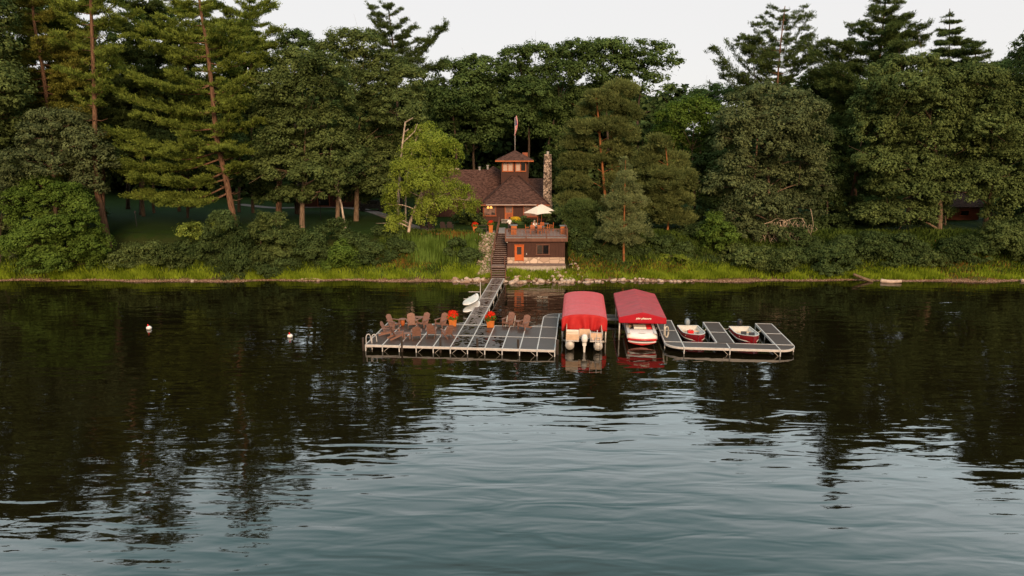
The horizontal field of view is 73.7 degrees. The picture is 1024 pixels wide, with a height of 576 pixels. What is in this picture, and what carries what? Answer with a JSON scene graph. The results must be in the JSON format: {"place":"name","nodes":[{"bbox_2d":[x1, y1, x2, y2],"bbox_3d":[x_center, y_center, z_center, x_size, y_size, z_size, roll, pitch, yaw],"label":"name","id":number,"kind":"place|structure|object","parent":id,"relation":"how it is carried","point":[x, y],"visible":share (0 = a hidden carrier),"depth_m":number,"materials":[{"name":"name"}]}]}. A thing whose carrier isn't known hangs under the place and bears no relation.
{"place":"outdoors","nodes":[
{"label":"outdoors","id":0,"kind":"place"},
{"bbox_2d":[0,280,1023,575],"bbox_3d":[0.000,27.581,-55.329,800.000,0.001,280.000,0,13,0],"label":"lake water","id":1,"kind":"structure","parent":0,"point":[232,428],"depth_m":34.80,"materials":[{"name":"liquid"}]},
{"bbox_2d":[365,314,558,356],"bbox_3d":[-3.242,4.078,52.864,13.484,2.065,10.116,1,13,5],"label":"dock","id":2,"kind":"object","parent":1,"relation":"in","point":[537,338],"visible":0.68,"depth_m":49.91,"materials":[{"name":"white paint"}]},
{"bbox_2d":[464,278,503,324],"bbox_3d":[-2.291,1.933,62.502,1.302,2.065,18.075,1,13,5],"label":"gangway","id":3,"kind":"object","parent":1,"relation":"in","point":[476,316],"visible":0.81,"depth_m":60.71,"materials":[{"name":"white paint"}]},
{"bbox_2d":[561,291,606,341],"bbox_3d":[5.672,2.850,54.014,3.370,3.562,7.805,1,13,5],"label":"lift","id":4,"kind":"object","parent":1,"relation":"in","point":[584,309],"visible":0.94,"depth_m":50.93,"materials":[{"name":"red fabric"}]},
{"bbox_2d":[565,325,602,351],"bbox_3d":[5.365,3.260,51.051,2.630,2.250,6.513,1,13,5],"label":"pontoon boat","id":5,"kind":"object","parent":4,"relation":"on","point":[584,337],"visible":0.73,"depth_m":48.22,"materials":[{"name":"metal"}]},
{"bbox_2d":[614,289,666,339],"bbox_3d":[10.031,2.700,54.557,3.500,3.620,8.050,1,13,5],"label":"lift","id":6,"kind":"object","parent":1,"relation":"in","point":[636,306],"visible":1,"depth_m":52.45,"materials":[{"name":"red fabric"}]},
{"bbox_2d":[623,323,656,344],"bbox_3d":[9.705,2.886,52.246,2.237,1.300,6.698,1,13,5],"label":"speedboat","id":7,"kind":"object","parent":6,"relation":"in","point":[641,334],"visible":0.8,"depth_m":49.58,"materials":[{"name":"white plastic"}]},
{"bbox_2d":[677,318,704,341],"bbox_3d":[13.549,3.499,51.352,1.695,1.593,3.816,0,13,1],"label":"fishing boat","id":8,"kind":"object","parent":1,"relation":"on","point":[698,335],"visible":0.89,"depth_m":51.54,"materials":[{"name":"red"}]},
{"bbox_2d":[655,320,794,355],"bbox_3d":[15.673,4.443,51.223,9.062,2.065,7.274,1,13,5],"label":"dock","id":9,"kind":"object","parent":1,"relation":"in","point":[772,333],"visible":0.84,"depth_m":49.13,"materials":[{"name":"white paint"}]},
{"bbox_2d":[729,319,758,343],"bbox_3d":[17.441,3.529,51.053,1.695,1.593,3.862,0,13,1],"label":"fishing boat","id":10,"kind":"object","parent":1,"relation":"on","point":[744,334],"visible":0.91,"depth_m":50.56,"materials":[{"name":"red"}]},
{"bbox_2d":[0,186,1023,282],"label":"ground","id":11,"kind":"structure","parent":0,"point":[151,225],"depth_m":83.17,"materials":[{"name":"plant"}]},
{"bbox_2d":[0,180,22,263],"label":"shrub","id":12,"kind":"object","parent":11,"relation":"on","point":[2,188],"visible":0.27,"depth_m":73.41,"materials":[{"name":"green plant"}]},
{"bbox_2d":[0,0,39,229],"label":"woodland tree","id":13,"kind":"object","parent":11,"relation":"on","point":[13,90],"visible":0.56,"depth_m":74.55,"materials":[{"name":"plant"}]},
{"bbox_2d":[0,0,109,223],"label":"white pine","id":14,"kind":"object","parent":11,"relation":"on","point":[59,83],"visible":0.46,"depth_m":80.10,"materials":[{"name":"green plant"}]},
{"bbox_2d":[0,172,118,275],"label":"maple bush","id":15,"kind":"object","parent":11,"relation":"on","point":[37,228],"visible":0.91,"depth_m":71.07,"materials":[{"name":"green plant"}]},
{"bbox_2d":[0,104,124,245],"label":"oak","id":16,"kind":"object","parent":11,"relation":"on","point":[82,136],"visible":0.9,"depth_m":72.52,"materials":[{"name":"green plant"}]},
{"bbox_2d":[24,0,127,211],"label":"white pine","id":17,"kind":"object","parent":11,"relation":"on","point":[55,23],"visible":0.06,"depth_m":88.36,"materials":[{"name":"green plant"}]},
{"bbox_2d":[44,0,146,248],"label":"white pine","id":18,"kind":"object","parent":11,"relation":"on","point":[94,75],"visible":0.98,"depth_m":71.94,"materials":[{"name":"green plant"}]},
{"bbox_2d":[100,241,146,268],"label":"shrub","id":19,"kind":"object","parent":11,"relation":"on","point":[124,252],"visible":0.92,"depth_m":72.93,"materials":[{"name":"green plant"}]},
{"bbox_2d":[0,5,253,208],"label":"woodland tree","id":20,"kind":"object","parent":11,"relation":"on","point":[112,36],"visible":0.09,"depth_m":95.92,"materials":[{"name":"green plant"}]},
{"bbox_2d":[97,0,175,204],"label":"white pine","id":21,"kind":"object","parent":11,"relation":"on","point":[151,7],"visible":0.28,"depth_m":88.92,"materials":[{"name":"green plant"}]},
{"bbox_2d":[114,118,175,216],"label":"shaded tree","id":22,"kind":"object","parent":11,"relation":"on","point":[152,130],"visible":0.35,"depth_m":89.74,"materials":[{"name":"plant"}]},
{"bbox_2d":[78,37,213,211],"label":"woodland tree","id":23,"kind":"object","parent":11,"relation":"on","point":[195,75],"visible":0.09,"depth_m":92.14,"materials":[{"name":"green plant"}]},
{"bbox_2d":[97,47,195,214],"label":"hemlock","id":24,"kind":"object","parent":11,"relation":"on","point":[120,113],"visible":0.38,"depth_m":88.78,"materials":[{"name":"green plant"}]},
{"bbox_2d":[129,239,194,271],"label":"shrub","id":25,"kind":"object","parent":11,"relation":"on","point":[157,248],"visible":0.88,"depth_m":72.81,"materials":[{"name":"green plant"}]},
{"bbox_2d":[136,0,231,210],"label":"white pine","id":26,"kind":"object","parent":11,"relation":"on","point":[188,64],"visible":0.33,"depth_m":90.01,"materials":[{"name":"green plant"}]},
{"bbox_2d":[165,237,211,268],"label":"shrub","id":27,"kind":"object","parent":11,"relation":"on","point":[185,244],"visible":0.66,"depth_m":74.19,"materials":[{"name":"green plant"}]},
{"bbox_2d":[95,0,286,226],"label":"white pine","id":28,"kind":"object","parent":11,"relation":"on","point":[222,148],"visible":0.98,"depth_m":75.83,"materials":[{"name":"green plant"}]},
{"bbox_2d":[172,220,225,241],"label":"shrub","id":29,"kind":"object","parent":11,"relation":"on","point":[184,228],"visible":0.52,"depth_m":74.91,"materials":[{"name":"green plant"}]},
{"bbox_2d":[148,131,296,217],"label":"shaded tree","id":30,"kind":"object","parent":11,"relation":"on","point":[265,185],"visible":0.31,"depth_m":87.39,"materials":[{"name":"green plant"}]},
{"bbox_2d":[192,209,269,280],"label":"shrub","id":31,"kind":"object","parent":11,"relation":"on","point":[235,253],"visible":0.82,"depth_m":72.00,"materials":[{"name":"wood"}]},
{"bbox_2d":[196,45,283,211],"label":"woodland tree","id":32,"kind":"object","parent":11,"relation":"on","point":[226,76],"visible":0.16,"depth_m":92.41,"materials":[{"name":"green plant"}]},
{"bbox_2d":[210,0,282,212],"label":"white pine","id":33,"kind":"object","parent":11,"relation":"on","point":[247,6],"visible":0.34,"depth_m":89.51,"materials":[{"name":"green plant"}]},
{"bbox_2d":[239,209,275,245],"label":"sapling","id":34,"kind":"object","parent":11,"relation":"on","point":[261,224],"visible":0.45,"depth_m":74.09,"materials":[{"name":"green plant"}]},
{"bbox_2d":[250,128,303,220],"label":"shaded tree","id":35,"kind":"object","parent":11,"relation":"on","point":[278,206],"visible":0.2,"depth_m":80.79,"materials":[{"name":"plant"}]},
{"bbox_2d":[246,210,308,263],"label":"sapling","id":36,"kind":"object","parent":11,"relation":"on","point":[278,236],"visible":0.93,"depth_m":73.12,"materials":[{"name":"plant"}]},
{"bbox_2d":[251,243,303,277],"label":"shrub","id":37,"kind":"object","parent":11,"relation":"on","point":[276,265],"visible":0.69,"depth_m":72.74,"materials":[{"name":"green plant"}]},
{"bbox_2d":[269,27,317,213],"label":"oak","id":38,"kind":"object","parent":11,"relation":"on","point":[301,36],"visible":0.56,"depth_m":90.25,"materials":[{"name":"green plant"}]},
{"bbox_2d":[240,44,363,227],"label":"oak","id":39,"kind":"object","parent":11,"relation":"on","point":[283,80],"visible":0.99,"depth_m":76.81,"materials":[{"name":"green plant"}]},
{"bbox_2d":[289,229,332,267],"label":"shrub","id":40,"kind":"object","parent":11,"relation":"on","point":[312,239],"visible":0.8,"depth_m":73.50,"materials":[{"name":"green plant"}]},
{"bbox_2d":[297,185,360,206],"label":"cabin","id":41,"kind":"object","parent":11,"relation":"on","point":[328,201],"visible":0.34,"depth_m":103.64,"materials":[{"name":"brown"}]},
{"bbox_2d":[245,154,422,214],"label":"shaded tree","id":42,"kind":"object","parent":11,"relation":"on","point":[363,197],"visible":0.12,"depth_m":89.53,"materials":[{"name":"green plant"}]},
{"bbox_2d":[307,141,373,218],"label":"shaded tree","id":43,"kind":"object","parent":11,"relation":"on","point":[342,153],"visible":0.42,"depth_m":80.44,"materials":[{"name":"plant"}]},
{"bbox_2d":[315,156,365,227],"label":"leaning tree","id":44,"kind":"object","parent":11,"relation":"on","point":[349,168],"visible":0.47,"depth_m":79.59,"materials":[{"name":"green wood"}]},
{"bbox_2d":[317,237,364,272],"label":"bush","id":45,"kind":"object","parent":11,"relation":"on","point":[338,253],"visible":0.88,"depth_m":73.13,"materials":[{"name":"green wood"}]},
{"bbox_2d":[313,216,370,246],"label":"shrub","id":46,"kind":"object","parent":11,"relation":"on","point":[354,238],"visible":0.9,"depth_m":74.70,"materials":[{"name":"green plant"}]},
{"bbox_2d":[309,26,434,220],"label":"oak","id":47,"kind":"object","parent":11,"relation":"on","point":[369,66],"visible":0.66,"depth_m":82.34,"materials":[{"name":"green plant"}]},
{"bbox_2d":[296,65,449,154],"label":"woodland tree","id":48,"kind":"object","parent":11,"relation":"on","point":[362,126],"visible":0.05,"depth_m":105.73,"materials":[{"name":"green plant"}]},
{"bbox_2d":[350,238,401,265],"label":"shrub","id":49,"kind":"object","parent":11,"relation":"on","point":[367,248],"visible":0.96,"depth_m":73.55,"materials":[{"name":"green plant"}]},
{"bbox_2d":[384,236,417,252],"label":"shrub","id":50,"kind":"object","parent":11,"relation":"on","point":[405,245],"visible":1,"depth_m":74.73,"materials":[{"name":"green plant"}]},
{"bbox_2d":[364,0,451,208],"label":"white pine","id":51,"kind":"object","parent":11,"relation":"on","point":[401,45],"visible":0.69,"depth_m":95.95,"materials":[{"name":"green plant"}]},
{"bbox_2d":[345,238,481,278],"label":"bank weeds","id":52,"kind":"object","parent":11,"relation":"on","point":[417,274],"visible":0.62,"depth_m":73.55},
{"bbox_2d":[400,120,442,218],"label":"birch","id":53,"kind":"object","parent":11,"relation":"on","point":[419,128],"visible":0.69,"depth_m":79.83,"materials":[{"name":"green plant"}]},
{"bbox_2d":[380,129,482,233],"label":"birch","id":54,"kind":"object","parent":11,"relation":"on","point":[446,144],"visible":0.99,"depth_m":75.92,"materials":[{"name":"green plant"}]},
{"bbox_2d":[385,230,480,263],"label":"reeds","id":55,"kind":"object","parent":11,"relation":"on","point":[431,248],"visible":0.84,"depth_m":75.18,"materials":[{"name":"plant"}]},
{"bbox_2d":[414,58,490,166],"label":"woodland tree","id":56,"kind":"object","parent":11,"relation":"on","point":[439,101],"visible":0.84,"depth_m":98.43,"materials":[{"name":"green plant"}]},
{"bbox_2d":[457,246,485,265],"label":"shrub","id":57,"kind":"object","parent":11,"relation":"on","point":[464,251],"visible":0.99,"depth_m":73.71,"materials":[{"name":"green plant"}]},
{"bbox_2d":[416,150,552,222],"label":"lodge","id":58,"kind":"structure","parent":11,"relation":"on","point":[510,188],"depth_m":88.92,"materials":[{"name":"brown wood"}]},
{"bbox_2d":[450,52,524,169],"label":"woodland tree","id":59,"kind":"object","parent":11,"relation":"on","point":[483,67],"visible":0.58,"depth_m":100.35,"materials":[{"name":"green plant"}]},
{"bbox_2d":[491,217,506,279],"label":"stairs","id":60,"kind":"structure","parent":11,"relation":"on","point":[498,261],"depth_m":74.26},
{"bbox_2d":[0,276,1018,281],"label":"shore pebbles","id":61,"kind":"object","parent":11,"relation":"on","point":[26,279],"visible":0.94,"depth_m":71.87,"materials":[{"name":"stone"}]},
{"bbox_2d":[0,253,1023,279],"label":"shore grass","id":62,"kind":"structure","parent":11,"relation":"on","point":[722,273],"depth_m":72.44,"materials":[{"name":"plant"}]},
{"bbox_2d":[0,227,1023,275],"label":"bank weeds","id":63,"kind":"object","parent":11,"relation":"on","point":[918,232],"visible":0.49,"depth_m":74.84,"materials":[{"name":"plant"}]},
{"bbox_2d":[7,72,1023,197],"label":"wood","id":64,"kind":"object","parent":11,"relation":"on","point":[507,143],"visible":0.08,"depth_m":122.80,"materials":[{"name":"plant"}]},
{"bbox_2d":[489,39,569,177],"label":"woodland tree","id":65,"kind":"object","parent":11,"relation":"on","point":[542,97],"visible":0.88,"depth_m":100.73,"materials":[{"name":"green plant"}]},
{"bbox_2d":[506,263,565,270],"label":"ledge","id":66,"kind":"object","parent":11,"relation":"on","point":[541,266],"visible":0.82,"depth_m":72.94,"materials":[{"name":"concrete"}]},
{"bbox_2d":[505,221,567,262],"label":"boathouse","id":67,"kind":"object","parent":11,"relation":"on","point":[526,247],"visible":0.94,"depth_m":73.86,"materials":[{"name":"wood"}]},
{"bbox_2d":[533,37,608,159],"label":"woodland tree","id":68,"kind":"object","parent":11,"relation":"on","point":[570,69],"visible":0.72,"depth_m":102.44,"materials":[{"name":"green plant"}]},
{"bbox_2d":[568,227,604,257],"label":"shrub","id":69,"kind":"object","parent":11,"relation":"on","point":[581,242],"visible":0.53,"depth_m":75.33,"materials":[{"name":"green plant"}]},
{"bbox_2d":[554,197,628,261],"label":"dwarf pine","id":70,"kind":"object","parent":11,"relation":"on","point":[589,223],"visible":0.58,"depth_m":76.73,"materials":[{"name":"green plant"}]},
{"bbox_2d":[551,76,647,220],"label":"scots pine","id":71,"kind":"object","parent":11,"relation":"on","point":[616,123],"visible":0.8,"depth_m":81.79,"materials":[{"name":"green plant"}]},
{"bbox_2d":[573,36,649,201],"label":"woodland tree","id":72,"kind":"object","parent":11,"relation":"on","point":[597,55],"visible":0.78,"depth_m":99.26,"materials":[{"name":"green plant"}]},
{"bbox_2d":[593,155,653,261],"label":"young pine","id":73,"kind":"object","parent":11,"relation":"on","point":[624,226],"visible":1,"depth_m":73.31,"materials":[{"name":"green plant"}]},
{"bbox_2d":[602,242,653,263],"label":"shrub","id":74,"kind":"object","parent":11,"relation":"on","point":[637,249],"visible":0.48,"depth_m":74.94,"materials":[{"name":"green plant"}]},
{"bbox_2d":[607,120,665,215],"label":"shaded tree","id":75,"kind":"object","parent":11,"relation":"on","point":[645,127],"visible":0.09,"depth_m":90.40,"materials":[{"name":"green plant"}]},
{"bbox_2d":[622,37,686,150],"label":"woodland tree","id":76,"kind":"object","parent":11,"relation":"on","point":[651,58],"visible":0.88,"depth_m":97.75,"materials":[{"name":"green plant"}]},
{"bbox_2d":[626,131,700,229],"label":"young pine","id":77,"kind":"object","parent":11,"relation":"on","point":[667,208],"visible":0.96,"depth_m":77.50,"materials":[{"name":"green plant"}]},
{"bbox_2d":[645,233,682,254],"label":"shrub","id":78,"kind":"object","parent":11,"relation":"on","point":[665,241],"visible":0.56,"depth_m":75.28,"materials":[{"name":"green plant"}]},
{"bbox_2d":[669,219,706,257],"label":"shrub","id":79,"kind":"object","parent":11,"relation":"on","point":[690,229],"visible":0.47,"depth_m":76.09,"materials":[{"name":"green plant"}]},
{"bbox_2d":[646,93,738,208],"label":"maple","id":80,"kind":"object","parent":11,"relation":"on","point":[700,117],"visible":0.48,"depth_m":85.98,"materials":[{"name":"green plant"}]},
{"bbox_2d":[361,230,1023,280],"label":"dry grass","id":81,"kind":"structure","parent":11,"relation":"on","point":[403,260],"depth_m":73.93,"materials":[{"name":"plant"}]},
{"bbox_2d":[670,82,745,196],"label":"woodland tree","id":82,"kind":"object","parent":11,"relation":"on","point":[717,91],"visible":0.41,"depth_m":106.25,"materials":[{"name":"green plant"}]},
{"bbox_2d":[688,125,746,221],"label":"shaded tree","id":83,"kind":"object","parent":11,"relation":"on","point":[700,162],"visible":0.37,"depth_m":84.71,"materials":[{"name":"green plant"}]},
{"bbox_2d":[695,211,747,251],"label":"shrub","id":84,"kind":"object","parent":11,"relation":"on","point":[717,225],"visible":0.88,"depth_m":74.12,"materials":[{"name":"green plant"}]},
{"bbox_2d":[718,241,770,269],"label":"shrub","id":85,"kind":"object","parent":11,"relation":"on","point":[737,249],"visible":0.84,"depth_m":72.67,"materials":[{"name":"green plant"}]},
{"bbox_2d":[703,3,823,199],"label":"white pine","id":86,"kind":"object","parent":11,"relation":"on","point":[762,57],"visible":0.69,"depth_m":92.08,"materials":[{"name":"green plant"}]},
{"bbox_2d":[696,79,840,241],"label":"oak","id":87,"kind":"object","parent":11,"relation":"on","point":[796,142],"visible":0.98,"depth_m":75.38,"materials":[{"name":"green plant"}]},
{"bbox_2d":[754,244,799,273],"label":"shrub","id":88,"kind":"object","parent":11,"relation":"on","point":[776,257],"visible":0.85,"depth_m":72.59,"materials":[{"name":"green plant"}]},
{"bbox_2d":[777,224,826,263],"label":"shrub","id":89,"kind":"object","parent":11,"relation":"on","point":[804,240],"visible":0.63,"depth_m":75.52,"materials":[{"name":"green plant"}]},
{"bbox_2d":[793,66,848,200],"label":"woodland tree","id":90,"kind":"object","parent":11,"relation":"on","point":[815,92],"visible":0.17,"depth_m":95.55,"materials":[{"name":"green plant"}]},
{"bbox_2d":[807,127,854,228],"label":"shaded tree","id":91,"kind":"object","parent":11,"relation":"on","point":[823,221],"visible":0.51,"depth_m":81.47,"materials":[{"name":"green plant"}]},
{"bbox_2d":[802,242,860,276],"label":"shrub","id":92,"kind":"object","parent":11,"relation":"on","point":[824,254],"visible":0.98,"depth_m":72.37,"materials":[{"name":"green plant"}]},
{"bbox_2d":[804,141,904,223],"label":"hemlock","id":93,"kind":"object","parent":11,"relation":"on","point":[847,187],"visible":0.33,"depth_m":84.16,"materials":[{"name":"plant"}]},
{"bbox_2d":[827,233,883,265],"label":"shrub","id":94,"kind":"object","parent":11,"relation":"on","point":[846,241],"visible":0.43,"depth_m":74.01,"materials":[{"name":"green plant"}]},
{"bbox_2d":[797,0,942,210],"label":"white pine","id":95,"kind":"object","parent":11,"relation":"on","point":[839,82],"visible":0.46,"depth_m":87.67,"materials":[{"name":"green plant"}]},
{"bbox_2d":[852,230,913,268],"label":"shrub","id":96,"kind":"object","parent":11,"relation":"on","point":[887,247],"visible":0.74,"depth_m":73.02,"materials":[{"name":"green plant"}]},
{"bbox_2d":[844,30,974,230],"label":"oak","id":97,"kind":"object","parent":11,"relation":"on","point":[920,76],"visible":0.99,"depth_m":76.25,"materials":[{"name":"green plant"}]},
{"bbox_2d":[886,231,932,267],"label":"shrub","id":98,"kind":"object","parent":11,"relation":"on","point":[905,239],"visible":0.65,"depth_m":74.04,"materials":[{"name":"green plant"}]},
{"bbox_2d":[914,248,957,267],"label":"shrub","id":99,"kind":"object","parent":11,"relation":"on","point":[939,259],"visible":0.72,"depth_m":72.94,"materials":[{"name":"green plant"}]},
{"bbox_2d":[903,191,983,219],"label":"cabin","id":100,"kind":"object","parent":11,"relation":"on","point":[968,211],"visible":0.38,"depth_m":87.97,"materials":[{"name":"brown"}]},
{"bbox_2d":[908,9,982,181],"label":"spruce","id":101,"kind":"object","parent":11,"relation":"on","point":[954,41],"visible":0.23,"depth_m":101.38,"materials":[{"name":"green plant"}]},
{"bbox_2d":[933,231,1001,265],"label":"shrub","id":102,"kind":"object","parent":11,"relation":"on","point":[975,244],"visible":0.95,"depth_m":73.83,"materials":[{"name":"green plant"}]},
{"bbox_2d":[922,57,1023,225],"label":"oak","id":103,"kind":"object","parent":11,"relation":"on","point":[988,107],"visible":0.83,"depth_m":76.39,"materials":[{"name":"green plant"}]},
{"bbox_2d":[949,39,1023,189],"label":"spruce","id":104,"kind":"object","parent":11,"relation":"on","point":[973,47],"visible":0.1,"depth_m":98.78,"materials":[{"name":"green plant"}]},
{"bbox_2d":[970,219,1023,252],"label":"shrub","id":105,"kind":"object","parent":11,"relation":"on","point":[1004,235],"visible":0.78,"depth_m":73.55,"materials":[{"name":"green plant"}]},
{"bbox_2d":[988,30,1023,218],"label":"woodland tree","id":106,"kind":"object","parent":11,"relation":"on","point":[1018,55],"visible":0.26,"depth_m":78.81,"materials":[{"name":"plant"}]},
{"bbox_2d":[1004,213,1023,264],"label":"shrub","id":107,"kind":"object","parent":11,"relation":"on","point":[1019,220],"visible":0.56,"depth_m":74.98,"materials":[{"name":"green plant"}]},
{"bbox_2d":[1,0,1023,135],"label":"sky","id":108,"kind":"structure","parent":0,"point":[480,27],"materials":[{"name":"white"}]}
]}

